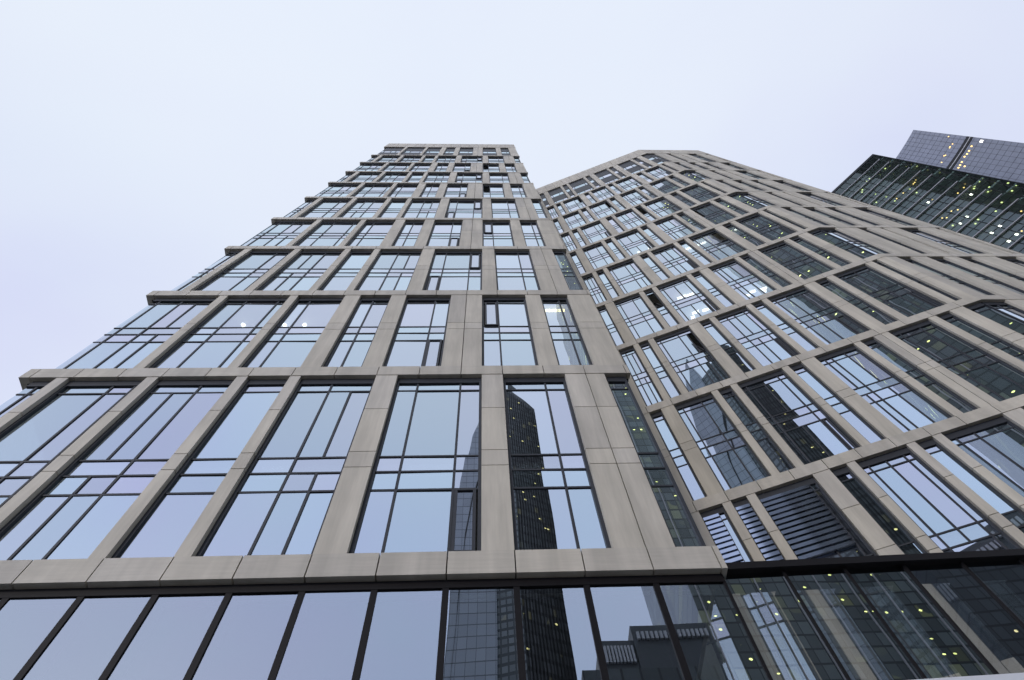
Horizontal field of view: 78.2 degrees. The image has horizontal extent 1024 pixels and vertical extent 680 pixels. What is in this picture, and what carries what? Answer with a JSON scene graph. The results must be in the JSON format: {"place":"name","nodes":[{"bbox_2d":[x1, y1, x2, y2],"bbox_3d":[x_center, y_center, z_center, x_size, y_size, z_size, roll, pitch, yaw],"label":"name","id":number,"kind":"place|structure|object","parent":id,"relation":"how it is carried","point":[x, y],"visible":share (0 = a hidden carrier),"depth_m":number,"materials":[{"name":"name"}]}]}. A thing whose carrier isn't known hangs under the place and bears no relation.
{"place":"outdoors","nodes":[
{"label":"outdoors","id":0,"kind":"place"},
{"bbox_2d":[0,0,1023,404],"label":"sky","id":1,"kind":"structure","parent":0,"point":[142,141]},
{"bbox_2d":[831,154,1023,253],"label":"finned glass tower","id":2,"kind":"structure","parent":0,"point":[988,209],"depth_m":105.23,"materials":[{"name":"glass"}]},
{"bbox_2d":[896,130,1023,182],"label":"curved glass tower","id":3,"kind":"structure","parent":0,"point":[1001,159],"depth_m":224.47,"materials":[{"name":"glass"}]},
{"bbox_3d":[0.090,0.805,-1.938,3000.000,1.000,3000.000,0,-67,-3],"label":"ground","id":4,"kind":"structure","parent":0,"visible":0},
{"bbox_2d":[0,549,1023,679],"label":"glass hall","id":5,"kind":"structure","parent":4,"relation":"on","point":[943,616],"depth_m":11.99,"materials":[{"name":"glass"}]},
{"bbox_2d":[0,143,727,679],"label":"office tower","id":6,"kind":"structure","parent":5,"relation":"on","point":[394,361],"depth_m":17.72,"materials":[{"name":"concrete"}]},
{"bbox_2d":[0,381,51,416],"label":"window","id":7,"kind":"structure","parent":6,"relation":"in","point":[33,387],"depth_m":19.01,"materials":[{"name":"glass"}]},
{"bbox_2d":[0,381,141,507],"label":"window","id":8,"kind":"structure","parent":6,"relation":"in","point":[37,438],"depth_m":17.36,"materials":[{"name":"glass"}]},
{"bbox_2d":[0,380,233,559],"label":"window","id":9,"kind":"structure","parent":6,"relation":"in","point":[72,515],"depth_m":15.24,"materials":[{"name":"glass"}]},
{"bbox_2d":[55,298,216,368],"bbox_3d":[-13.871,-0.311,23.937,2.751,7.482,0.142,0,-67,-3],"label":"window","id":10,"kind":"structure","parent":6,"relation":"in","point":[130,342],"depth_m":23.54,"materials":[{"name":"glass"}]},
{"bbox_2d":[111,380,286,557],"bbox_3d":[-7.560,2.914,16.356,1.323,8.270,0.142,0,-67,-3],"label":"window","id":11,"kind":"structure","parent":6,"relation":"in","point":[161,531],"depth_m":15.25,"materials":[{"name":"glass"}]},
{"bbox_2d":[171,251,240,290],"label":"window","id":12,"kind":"structure","parent":6,"relation":"in","point":[194,278],"depth_m":31.09,"materials":[{"name":"glass"}]},
{"bbox_2d":[149,298,287,367],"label":"window","id":13,"kind":"structure","parent":6,"relation":"in","point":[220,337],"depth_m":23.65,"materials":[{"name":"glass"}]},
{"bbox_2d":[194,251,291,290],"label":"window","id":14,"kind":"structure","parent":6,"relation":"in","point":[246,271],"depth_m":31.18,"materials":[{"name":"glass"}]},
{"bbox_2d":[242,221,314,245],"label":"window","id":15,"kind":"structure","parent":6,"relation":"in","point":[281,233],"depth_m":38.83,"materials":[{"name":"glass"}]},
{"bbox_2d":[196,379,374,556],"bbox_3d":[-5.368,2.902,16.453,2.390,8.270,0.142,0,-67,-3],"label":"window","id":16,"kind":"structure","parent":6,"relation":"in","point":[281,503],"depth_m":15.36,"materials":[{"name":"glass"}]},
{"bbox_2d":[242,298,342,367],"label":"window","id":17,"kind":"structure","parent":6,"relation":"in","point":[292,339],"depth_m":23.79,"materials":[{"name":"glass"}]},
{"bbox_2d":[256,251,342,290],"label":"window","id":18,"kind":"structure","parent":6,"relation":"in","point":[307,267],"depth_m":31.48,"materials":[{"name":"glass"}]},
{"bbox_2d":[300,200,350,216],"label":"window","id":19,"kind":"structure","parent":6,"relation":"in","point":[326,208],"depth_m":46.47,"materials":[{"name":"glass"}]},
{"bbox_2d":[294,221,359,245],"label":"window","id":20,"kind":"structure","parent":6,"relation":"in","point":[328,233],"depth_m":39.01,"materials":[{"name":"glass"}]},
{"bbox_2d":[317,184,359,196],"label":"window","id":21,"kind":"structure","parent":6,"relation":"in","point":[336,190],"depth_m":54.01,"materials":[{"name":"glass"}]},
{"bbox_2d":[319,251,372,289],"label":"window","id":22,"kind":"structure","parent":6,"relation":"in","point":[342,277],"depth_m":31.61,"materials":[{"name":"glass"}]},
{"bbox_2d":[323,298,389,366],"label":"window","id":23,"kind":"structure","parent":6,"relation":"in","point":[351,349],"depth_m":23.84,"materials":[{"name":"glass"}]},
{"bbox_2d":[340,200,385,217],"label":"window","id":24,"kind":"structure","parent":6,"relation":"in","point":[361,208],"depth_m":46.60,"materials":[{"name":"glass"}]},
{"bbox_2d":[346,221,393,245],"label":"window","id":25,"kind":"structure","parent":6,"relation":"in","point":[372,233],"depth_m":39.10,"materials":[{"name":"glass"}]},
{"bbox_2d":[352,184,391,196],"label":"window","id":26,"kind":"structure","parent":6,"relation":"in","point":[368,190],"depth_m":53.79,"materials":[{"name":"glass"}]},
{"bbox_2d":[356,251,421,290],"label":"window","id":27,"kind":"structure","parent":6,"relation":"in","point":[391,270],"depth_m":31.67,"materials":[{"name":"glass"}]},
{"bbox_2d":[378,200,406,217],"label":"window","id":28,"kind":"structure","parent":6,"relation":"in","point":[394,207],"depth_m":46.55,"materials":[{"name":"glass"}]},
{"bbox_2d":[388,185,417,196],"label":"window","id":29,"kind":"structure","parent":6,"relation":"in","point":[400,190],"depth_m":53.95,"materials":[{"name":"glass"}]},
{"bbox_2d":[392,222,423,246],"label":"window","id":30,"kind":"structure","parent":6,"relation":"in","point":[408,235],"depth_m":39.19,"materials":[{"name":"glass"}]},
{"bbox_2d":[349,378,481,559],"bbox_3d":[-2.152,2.879,16.593,2.700,8.270,0.155,0,-67,-3],"label":"window","id":31,"kind":"structure","parent":6,"relation":"in","point":[425,479],"depth_m":15.53,"materials":[{"name":"glass"}]},
{"bbox_2d":[383,298,450,367],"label":"window","id":32,"kind":"structure","parent":6,"relation":"in","point":[420,333],"depth_m":23.99,"materials":[{"name":"glass"}]},
{"bbox_2d":[402,200,440,217],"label":"window","id":33,"kind":"structure","parent":6,"relation":"in","point":[417,208],"depth_m":46.68,"materials":[{"name":"glass"}]},
{"bbox_2d":[426,222,462,246],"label":"window","id":34,"kind":"structure","parent":6,"relation":"in","point":[447,234],"depth_m":39.30,"materials":[{"name":"glass"}]},
{"bbox_2d":[423,251,481,289],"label":"window","id":35,"kind":"structure","parent":6,"relation":"in","point":[449,270],"depth_m":31.80,"materials":[{"name":"glass"}]},
{"bbox_2d":[444,185,467,196],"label":"window","id":36,"kind":"structure","parent":6,"relation":"in","point":[451,190],"depth_m":54.26,"materials":[{"name":"glass"}]},
{"bbox_2d":[445,200,482,217],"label":"window","id":37,"kind":"structure","parent":6,"relation":"in","point":[456,208],"depth_m":46.89,"materials":[{"name":"glass"}]},
{"bbox_2d":[455,174,482,184],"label":"window","id":38,"kind":"structure","parent":6,"relation":"in","point":[461,178],"depth_m":61.26,"materials":[{"name":"glass"}]},
{"bbox_2d":[483,185,504,197],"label":"window","id":39,"kind":"structure","parent":6,"relation":"in","point":[495,190],"depth_m":54.36,"materials":[{"name":"glass"}]},
{"bbox_2d":[482,222,514,245],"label":"window","id":40,"kind":"structure","parent":6,"relation":"in","point":[493,233],"depth_m":39.47,"materials":[{"name":"glass"}]},
{"bbox_2d":[491,200,519,217],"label":"window","id":41,"kind":"structure","parent":6,"relation":"in","point":[500,208],"depth_m":47.05,"materials":[{"name":"glass"}]},
{"bbox_2d":[482,297,537,365],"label":"window","id":42,"kind":"structure","parent":6,"relation":"in","point":[507,337],"depth_m":24.10,"materials":[{"name":"glass"}]},
{"bbox_2d":[494,251,540,289],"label":"window","id":43,"kind":"structure","parent":6,"relation":"in","point":[515,270],"depth_m":31.94,"materials":[{"name":"glass"}]},
{"bbox_2d":[520,222,545,245],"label":"window","id":44,"kind":"structure","parent":6,"relation":"in","point":[532,235],"depth_m":39.58,"materials":[{"name":"glass"}]},
{"bbox_2d":[503,377,610,558],"bbox_3d":[0.883,2.868,16.730,2.025,8.270,0.142,0,-67,-3],"label":"window","id":45,"kind":"structure","parent":6,"relation":"in","point":[555,504],"depth_m":15.65,"materials":[{"name":"glass"}]},
{"bbox_2d":[541,297,592,365],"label":"window","id":46,"kind":"structure","parent":6,"relation":"in","point":[570,348],"depth_m":24.24,"materials":[{"name":"glass"}]},
{"bbox_2d":[553,251,583,289],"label":"window","id":47,"kind":"structure","parent":6,"relation":"in","point":[571,279],"depth_m":32.06,"materials":[{"name":"glass"}]},
{"bbox_2d":[606,377,705,546],"bbox_3d":[3.533,2.854,16.847,0.715,8.270,0.142,0,-67,-3],"label":"window","id":48,"kind":"structure","parent":6,"relation":"in","point":[683,530],"depth_m":15.77,"materials":[{"name":"glass"}]},
{"bbox_2d":[536,150,1023,679],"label":"office tower","id":49,"kind":"structure","parent":4,"relation":"on","point":[816,372],"depth_m":29.57,"materials":[{"name":"concrete"}]},
{"bbox_2d":[563,212,585,228],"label":"window","id":50,"kind":"structure","parent":49,"relation":"in","point":[573,220],"depth_m":69.40,"materials":[{"name":"glass"}]},
{"bbox_2d":[582,274,606,303],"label":"window","id":51,"kind":"structure","parent":49,"relation":"in","point":[597,295],"depth_m":48.56,"materials":[{"name":"glass"}]},
{"bbox_2d":[581,221,611,242],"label":"window","id":52,"kind":"structure","parent":49,"relation":"in","point":[594,232],"depth_m":62.32,"materials":[{"name":"glass"}]},
{"bbox_2d":[583,243,614,268],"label":"window","id":53,"kind":"structure","parent":49,"relation":"in","point":[597,255],"depth_m":55.44,"materials":[{"name":"glass"}]},
{"bbox_2d":[589,201,617,218],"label":"window","id":54,"kind":"structure","parent":49,"relation":"in","point":[601,210],"depth_m":69.03,"materials":[{"name":"glass"}]},
{"bbox_2d":[597,270,618,297],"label":"window","id":55,"kind":"structure","parent":49,"relation":"in","point":[609,287],"depth_m":48.43,"materials":[{"name":"glass"}]},
{"bbox_2d":[598,306,624,345],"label":"window","id":56,"kind":"structure","parent":49,"relation":"in","point":[615,335],"depth_m":41.39,"materials":[{"name":"glass"}]},
{"bbox_2d":[608,260,652,293],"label":"window","id":57,"kind":"structure","parent":49,"relation":"in","point":[629,277],"depth_m":48.27,"materials":[{"name":"glass"}]},
{"bbox_2d":[616,210,646,228],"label":"window","id":58,"kind":"structure","parent":49,"relation":"in","point":[630,219],"depth_m":61.99,"materials":[{"name":"glass"}]},
{"bbox_2d":[615,230,653,255],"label":"window","id":59,"kind":"structure","parent":49,"relation":"in","point":[633,242],"depth_m":55.12,"materials":[{"name":"glass"}]},
{"bbox_2d":[621,190,648,205],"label":"window","id":60,"kind":"structure","parent":49,"relation":"in","point":[634,197],"depth_m":68.73,"materials":[{"name":"glass"}]},
{"bbox_2d":[614,294,663,338],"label":"window","id":61,"kind":"structure","parent":49,"relation":"in","point":[640,320],"depth_m":41.27,"materials":[{"name":"glass"}]},
{"bbox_2d":[619,347,662,405],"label":"window","id":62,"kind":"structure","parent":49,"relation":"in","point":[648,391],"depth_m":34.21,"materials":[{"name":"glass"}]},
{"bbox_2d":[641,254,669,279],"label":"window","id":63,"kind":"structure","parent":49,"relation":"in","point":[660,273],"depth_m":48.00,"materials":[{"name":"glass"}]},
{"bbox_2d":[639,342,680,397],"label":"window","id":64,"kind":"structure","parent":49,"relation":"in","point":[671,389],"depth_m":34.16,"materials":[{"name":"glass"}]},
{"bbox_2d":[644,290,678,326],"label":"window","id":65,"kind":"structure","parent":49,"relation":"in","point":[665,313],"depth_m":40.63,"materials":[{"name":"glass"}]},
{"bbox_2d":[645,198,681,216],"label":"window","id":66,"kind":"structure","parent":49,"relation":"in","point":[662,207],"depth_m":61.65,"materials":[{"name":"glass"}]},
{"bbox_2d":[650,179,680,193],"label":"window","id":67,"kind":"structure","parent":49,"relation":"in","point":[664,186],"depth_m":68.36,"materials":[{"name":"glass"}]},
{"bbox_2d":[654,217,693,239],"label":"window","id":68,"kind":"structure","parent":49,"relation":"in","point":[671,226],"depth_m":54.77,"materials":[{"name":"glass"}]},
{"bbox_2d":[652,245,698,275],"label":"window","id":69,"kind":"structure","parent":49,"relation":"in","point":[674,260],"depth_m":47.90,"materials":[{"name":"glass"}]},
{"bbox_2d":[650,411,706,500],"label":"window","id":70,"kind":"structure","parent":49,"relation":"in","point":[695,490],"depth_m":27.11,"materials":[{"name":"glass"}]},
{"bbox_2d":[657,277,719,321],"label":"window","id":71,"kind":"structure","parent":49,"relation":"in","point":[690,303],"depth_m":40.94,"materials":[{"name":"glass"}]},
{"bbox_2d":[654,328,729,391],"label":"window","id":72,"kind":"structure","parent":49,"relation":"in","point":[695,366],"depth_m":33.91,"materials":[{"name":"glass"}]},
{"bbox_2d":[679,241,711,264],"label":"window","id":73,"kind":"structure","parent":49,"relation":"in","point":[684,244],"depth_m":47.74,"materials":[{"name":"glass"}]},
{"bbox_2d":[681,185,719,201],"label":"window","id":74,"kind":"structure","parent":49,"relation":"in","point":[699,193],"depth_m":61.28,"materials":[{"name":"glass"}]},
{"bbox_2d":[692,272,733,306],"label":"window","id":75,"kind":"structure","parent":49,"relation":"in","point":[699,277],"depth_m":40.76,"materials":[{"name":"glass"}]},
{"bbox_2d":[692,203,735,224],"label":"window","id":76,"kind":"structure","parent":49,"relation":"in","point":[709,211],"depth_m":54.37,"materials":[{"name":"glass"}]},
{"bbox_2d":[690,229,745,259],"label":"window","id":77,"kind":"structure","parent":49,"relation":"in","point":[719,249],"depth_m":47.46,"materials":[{"name":"glass"}]},
{"bbox_2d":[674,394,770,490],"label":"window","id":78,"kind":"structure","parent":49,"relation":"in","point":[731,460],"depth_m":26.94,"materials":[{"name":"glass"}]},
{"bbox_2d":[700,612,748,679],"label":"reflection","id":79,"kind":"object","parent":49,"relation":"in","point":[722,661],"depth_m":18.45,"materials":[{"name":"glass"}]},
{"bbox_2d":[700,320,754,373],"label":"window","id":80,"kind":"structure","parent":49,"relation":"in","point":[725,344],"depth_m":33.75,"materials":[{"name":"glass"}]},
{"bbox_2d":[710,260,775,299],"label":"window","id":81,"kind":"structure","parent":49,"relation":"in","point":[738,277],"depth_m":40.60,"materials":[{"name":"glass"}]},
{"bbox_2d":[724,224,764,245],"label":"window","id":82,"kind":"structure","parent":49,"relation":"in","point":[748,237],"depth_m":47.38,"materials":[{"name":"glass"}]},
{"bbox_2d":[719,387,794,472],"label":"window","id":83,"kind":"structure","parent":49,"relation":"in","point":[780,461],"depth_m":26.78,"materials":[{"name":"glass"}]},
{"bbox_2d":[716,307,798,365],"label":"window","id":84,"kind":"structure","parent":49,"relation":"in","point":[755,336],"depth_m":33.61,"materials":[{"name":"glass"}]},
{"bbox_2d":[700,506,819,679],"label":"window","id":85,"kind":"structure","parent":49,"relation":"in","point":[788,656],"depth_m":18.51,"materials":[{"name":"glass"}]},
{"bbox_2d":[741,255,790,286],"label":"window","id":86,"kind":"structure","parent":49,"relation":"in","point":[779,280],"depth_m":40.43,"materials":[{"name":"glass"}]},
{"bbox_2d":[737,214,795,240],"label":"window","id":87,"kind":"structure","parent":49,"relation":"in","point":[772,230],"depth_m":47.24,"materials":[{"name":"glass"}]},
{"bbox_2d":[753,302,818,350],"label":"window","id":88,"kind":"structure","parent":49,"relation":"in","point":[776,319],"depth_m":33.44,"materials":[{"name":"glass"}]},
{"bbox_2d":[732,498,859,679],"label":"window","id":89,"kind":"structure","parent":49,"relation":"in","point":[767,547],"depth_m":21.76,"materials":[{"name":"glass"}]},
{"bbox_2d":[760,242,832,279],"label":"window","id":90,"kind":"structure","parent":49,"relation":"in","point":[803,265],"depth_m":40.24,"materials":[{"name":"glass"}]},
{"bbox_2d":[738,370,859,464],"bbox_3d":[12.018,3.192,27.022,2.210,6.966,0.155,-20,-68,6],"label":"window","id":91,"kind":"structure","parent":49,"relation":"in","point":[810,433],"depth_m":26.61,"materials":[{"name":"glass"}]},
{"bbox_2d":[756,477,877,679],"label":"window","id":92,"kind":"structure","parent":49,"relation":"in","point":[812,525],"depth_m":21.43,"materials":[{"name":"glass"}]},
{"bbox_2d":[768,287,868,344],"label":"window","id":93,"kind":"structure","parent":49,"relation":"in","point":[829,324],"depth_m":33.30,"materials":[{"name":"glass"}]},
{"bbox_2d":[791,237,849,265],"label":"window","id":94,"kind":"structure","parent":49,"relation":"in","point":[829,256],"depth_m":40.06,"materials":[{"name":"glass"}]},
{"bbox_2d":[790,364,884,442],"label":"window","id":95,"kind":"structure","parent":49,"relation":"in","point":[856,421],"depth_m":26.42,"materials":[{"name":"glass"}]},
{"bbox_2d":[810,230,872,258],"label":"window","id":96,"kind":"structure","parent":49,"relation":"in","point":[860,253],"depth_m":39.99,"materials":[{"name":"glass"}]},
{"bbox_2d":[819,229,890,254],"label":"window","id":97,"kind":"structure","parent":49,"relation":"in","point":[859,244],"depth_m":40.08,"materials":[{"name":"glass"}]},
{"bbox_2d":[817,279,896,324],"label":"window","id":98,"kind":"structure","parent":49,"relation":"in","point":[857,302],"depth_m":33.07,"materials":[{"name":"glass"}]},
{"bbox_2d":[831,466,926,553],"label":"window","id":99,"kind":"structure","parent":49,"relation":"in","point":[899,535],"depth_m":20.93,"materials":[{"name":"glass"}]},
{"bbox_2d":[816,346,951,431],"bbox_3d":[15.420,1.975,26.675,1.894,6.966,0.142,-20,-68,6],"label":"window","id":100,"kind":"structure","parent":49,"relation":"in","point":[905,407],"depth_m":26.25,"materials":[{"name":"glass"}]},
{"bbox_2d":[835,266,944,316],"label":"window","id":101,"kind":"structure","parent":49,"relation":"in","point":[909,302],"depth_m":32.93,"materials":[{"name":"glass"}]},
{"bbox_2d":[874,261,959,300],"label":"window","id":102,"kind":"structure","parent":49,"relation":"in","point":[943,293],"depth_m":32.75,"materials":[{"name":"glass"}]},
{"bbox_2d":[863,339,977,412],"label":"window","id":103,"kind":"structure","parent":49,"relation":"in","point":[958,402],"depth_m":26.09,"materials":[{"name":"glass"}]},
{"bbox_2d":[857,447,1022,551],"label":"window","id":104,"kind":"structure","parent":49,"relation":"in","point":[954,524],"depth_m":20.43,"materials":[{"name":"glass"}]},
{"bbox_2d":[905,230,985,253],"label":"window","id":105,"kind":"structure","parent":49,"relation":"in","point":[923,234],"depth_m":40.34,"materials":[{"name":"glass"}]},
{"bbox_2d":[903,259,994,294],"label":"window","id":106,"kind":"structure","parent":49,"relation":"in","point":[935,271],"depth_m":32.89,"materials":[{"name":"glass"}]},
{"bbox_2d":[891,320,1023,401],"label":"window","id":107,"kind":"structure","parent":49,"relation":"in","point":[995,377],"depth_m":26.06,"materials":[{"name":"glass"}]},
{"bbox_2d":[917,439,1023,532],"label":"window","id":108,"kind":"structure","parent":49,"relation":"in","point":[1005,507],"depth_m":20.58,"materials":[{"name":"glass"}]},
{"bbox_2d":[934,259,1023,294],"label":"window","id":109,"kind":"structure","parent":49,"relation":"in","point":[984,277],"depth_m":33.15,"materials":[{"name":"glass"}]},
{"bbox_2d":[939,313,1023,361],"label":"window","id":110,"kind":"structure","parent":49,"relation":"in","point":[1016,352],"depth_m":26.98,"materials":[{"name":"glass"}]},
{"bbox_2d":[944,416,1023,496],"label":"window","id":111,"kind":"structure","parent":49,"relation":"in","point":[997,444],"depth_m":21.65,"materials":[{"name":"glass"}]},
{"bbox_2d":[966,303,1023,334],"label":"window","id":112,"kind":"structure","parent":49,"relation":"in","point":[979,308],"depth_m":27.83,"materials":[{"name":"glass"}]},
{"bbox_2d":[981,302,1023,322],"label":"window","id":113,"kind":"structure","parent":49,"relation":"in","point":[1004,308],"depth_m":28.39,"materials":[{"name":"glass"}]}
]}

